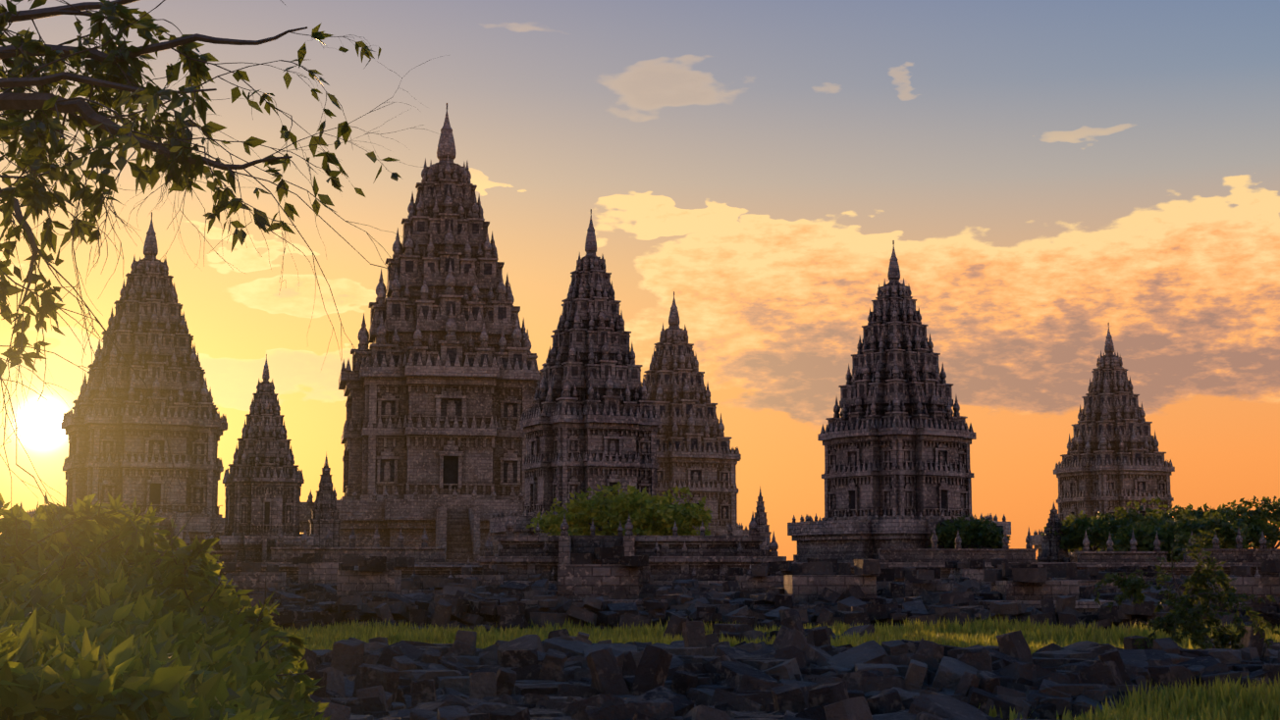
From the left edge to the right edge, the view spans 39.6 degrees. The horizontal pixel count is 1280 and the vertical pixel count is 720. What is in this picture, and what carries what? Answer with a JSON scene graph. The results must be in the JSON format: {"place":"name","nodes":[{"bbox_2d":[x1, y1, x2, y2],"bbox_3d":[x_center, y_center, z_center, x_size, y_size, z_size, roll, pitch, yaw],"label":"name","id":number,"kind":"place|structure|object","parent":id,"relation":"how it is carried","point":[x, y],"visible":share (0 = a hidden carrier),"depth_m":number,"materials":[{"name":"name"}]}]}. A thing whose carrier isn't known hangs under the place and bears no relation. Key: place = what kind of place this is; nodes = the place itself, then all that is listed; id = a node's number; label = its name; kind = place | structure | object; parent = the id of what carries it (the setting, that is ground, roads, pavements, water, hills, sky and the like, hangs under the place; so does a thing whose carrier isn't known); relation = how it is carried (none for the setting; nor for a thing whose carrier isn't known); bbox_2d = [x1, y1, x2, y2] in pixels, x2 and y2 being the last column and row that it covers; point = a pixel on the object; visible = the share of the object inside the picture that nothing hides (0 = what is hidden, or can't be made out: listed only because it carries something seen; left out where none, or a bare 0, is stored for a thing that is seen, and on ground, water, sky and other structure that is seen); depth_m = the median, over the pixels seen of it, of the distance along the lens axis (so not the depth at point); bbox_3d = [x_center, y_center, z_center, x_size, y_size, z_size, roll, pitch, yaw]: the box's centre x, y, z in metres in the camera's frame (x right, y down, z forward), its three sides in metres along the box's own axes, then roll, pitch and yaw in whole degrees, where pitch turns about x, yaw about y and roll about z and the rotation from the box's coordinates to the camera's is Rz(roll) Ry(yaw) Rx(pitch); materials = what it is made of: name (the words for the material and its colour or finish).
{"place":"outdoors","nodes":[
{"label":"outdoors","id":0,"kind":"place"},
{"bbox_2d":[26,212,227,550],"bbox_3d":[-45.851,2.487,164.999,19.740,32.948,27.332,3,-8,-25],"label":"temple","id":1,"kind":"structure","parent":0,"point":[147,329],"depth_m":160.28,"materials":[{"name":"stone"}]},
{"bbox_2d":[489,209,680,556],"bbox_3d":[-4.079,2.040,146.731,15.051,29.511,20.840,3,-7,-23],"label":"temple","id":2,"kind":"structure","parent":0,"point":[591,419],"depth_m":143.21,"materials":[{"name":"stone"}]},
{"bbox_2d":[0,0,1279,561],"label":"sky","id":3,"kind":"structure","parent":0,"point":[1041,176],"materials":[{"name":"orange"}]},
{"bbox_2d":[643,291,749,535],"bbox_3d":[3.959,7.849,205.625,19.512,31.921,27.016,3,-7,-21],"label":"temple","id":4,"kind":"structure","parent":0,"point":[697,456],"depth_m":201.35,"materials":[{"name":"stone"}]},
{"bbox_2d":[1031,322,1183,562],"bbox_3d":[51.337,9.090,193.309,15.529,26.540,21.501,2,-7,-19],"label":"temple","id":5,"kind":"structure","parent":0,"point":[1112,458],"depth_m":190.09,"materials":[{"name":"stone"}]},
{"label":"ground","id":6,"kind":"structure","parent":0,"visible":0},
{"bbox_2d":[0,468,349,719],"bbox_3d":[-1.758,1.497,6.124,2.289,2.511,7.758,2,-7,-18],"label":"bush","id":7,"kind":"object","parent":6,"relation":"on","point":[179,634],"depth_m":5.59,"materials":[{"name":"green plant"}]},
{"bbox_2d":[0,0,470,616],"bbox_3d":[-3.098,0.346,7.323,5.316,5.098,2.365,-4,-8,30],"label":"tree","id":8,"kind":"object","parent":6,"relation":"on","point":[179,163],"depth_m":6.97,"materials":[{"name":"green plant"}]},
{"bbox_2d":[130,512,1279,586],"bbox_3d":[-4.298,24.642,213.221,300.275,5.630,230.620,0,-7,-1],"label":"terrace wall","id":9,"kind":"structure","parent":6,"relation":"on","point":[702,559],"depth_m":110.34,"materials":[{"name":"stone"}]},
{"bbox_2d":[204,354,319,562],"bbox_3d":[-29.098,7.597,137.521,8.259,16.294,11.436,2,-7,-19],"label":"temple","id":10,"kind":"structure","parent":9,"relation":"on","point":[263,481],"depth_m":135.21,"materials":[{"name":"stone"}]},
{"bbox_2d":[308,454,342,547],"bbox_3d":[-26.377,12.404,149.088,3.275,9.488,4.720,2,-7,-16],"label":"shrine","id":11,"kind":"object","parent":9,"relation":"on","point":[324,516],"depth_m":148.25,"materials":[{"name":"stone"}]},
{"bbox_2d":[299,103,544,562],"bbox_3d":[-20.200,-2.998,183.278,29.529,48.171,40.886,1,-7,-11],"label":"temple","id":12,"kind":"structure","parent":9,"relation":"on","point":[434,439],"depth_m":174.51,"materials":[{"name":"stone"}]},
{"bbox_2d":[525,481,712,535],"bbox_3d":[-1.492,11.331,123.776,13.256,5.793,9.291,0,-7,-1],"label":"bush","id":13,"kind":"object","parent":9,"relation":"on","point":[603,511],"depth_m":121.55,"materials":[{"name":"green plant"}]},
{"bbox_2d":[754,486,771,556],"bbox_3d":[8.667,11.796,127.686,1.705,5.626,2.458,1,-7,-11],"label":"shrine","id":14,"kind":"object","parent":9,"relation":"on","point":[761,516],"depth_m":127.37,"materials":[{"name":"stone"}]},
{"bbox_2d":[787,240,1011,562],"bbox_3d":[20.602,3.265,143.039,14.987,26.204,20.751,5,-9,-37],"label":"temple","id":15,"kind":"structure","parent":9,"relation":"on","point":[896,438],"depth_m":139.23,"materials":[{"name":"stone"}]},
{"bbox_2d":[927,513,1011,548],"bbox_3d":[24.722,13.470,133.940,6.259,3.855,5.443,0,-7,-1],"label":"bush","id":16,"kind":"object","parent":9,"relation":"on","point":[989,535],"depth_m":132.54,"materials":[{"name":"green plant"}]},
{"bbox_2d":[1036,502,1073,562],"bbox_3d":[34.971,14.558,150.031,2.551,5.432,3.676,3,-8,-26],"label":"shrine","id":17,"kind":"object","parent":9,"relation":"on","point":[1052,551],"depth_m":149.29,"materials":[{"name":"stone"}]},
{"bbox_2d":[1040,510,1117,552],"bbox_3d":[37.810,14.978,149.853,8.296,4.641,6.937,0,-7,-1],"label":"bush","id":18,"kind":"object","parent":9,"relation":"on","point":[1072,527],"depth_m":149.03,"materials":[{"name":"green plant"}]},
{"bbox_2d":[1081,497,1173,551],"bbox_3d":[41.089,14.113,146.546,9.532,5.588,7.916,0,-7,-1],"label":"bush","id":19,"kind":"object","parent":9,"relation":"on","point":[1104,527],"depth_m":145.21,"materials":[{"name":"green plant"}]},
{"bbox_2d":[1143,496,1223,561],"bbox_3d":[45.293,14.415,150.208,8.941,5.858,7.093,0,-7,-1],"label":"bush","id":20,"kind":"object","parent":9,"relation":"on","point":[1167,515],"depth_m":150.68,"materials":[{"name":"green plant"}]},
{"bbox_2d":[1188,503,1273,548],"bbox_3d":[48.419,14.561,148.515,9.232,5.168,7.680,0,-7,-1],"label":"bush","id":21,"kind":"object","parent":9,"relation":"on","point":[1254,530],"depth_m":146.84,"materials":[{"name":"green plant"}]},
{"bbox_2d":[1224,495,1279,548],"bbox_3d":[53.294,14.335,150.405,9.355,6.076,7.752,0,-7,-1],"label":"bush","id":22,"kind":"object","parent":9,"relation":"on","point":[1263,512],"depth_m":149.47,"materials":[{"name":"green plant"}]},
{"bbox_2d":[217,547,1279,719],"bbox_3d":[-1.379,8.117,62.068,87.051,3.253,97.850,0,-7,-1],"label":"rubble blocks","id":23,"kind":"structure","parent":6,"relation":"on","point":[792,672],"depth_m":27.72,"materials":[{"name":"stone"}]},
{"bbox_2d":[275,612,1279,719],"bbox_3d":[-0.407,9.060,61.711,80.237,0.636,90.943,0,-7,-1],"label":"grass","id":24,"kind":"structure","parent":6,"relation":"on","point":[1219,701],"depth_m":42.68,"materials":[{"name":"green plant"}]},
{"bbox_2d":[1108,521,1190,562],"bbox_3d":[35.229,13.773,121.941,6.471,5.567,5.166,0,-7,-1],"label":"bush","id":25,"kind":"object","parent":6,"relation":"on","point":[1145,537],"depth_m":120.98,"materials":[{"name":"green plant"}]},
{"bbox_2d":[1092,525,1279,649],"bbox_3d":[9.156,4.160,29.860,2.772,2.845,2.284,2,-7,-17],"label":"shrub","id":26,"kind":"object","parent":6,"relation":"on","point":[1195,622],"depth_m":29.89,"materials":[{"name":"green plant"}]},
{"bbox_2d":[1161,507,1253,562],"bbox_3d":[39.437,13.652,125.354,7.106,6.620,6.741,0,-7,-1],"label":"bush","id":27,"kind":"object","parent":6,"relation":"on","point":[1225,531],"depth_m":123.90,"materials":[{"name":"green plant"}]}
]}

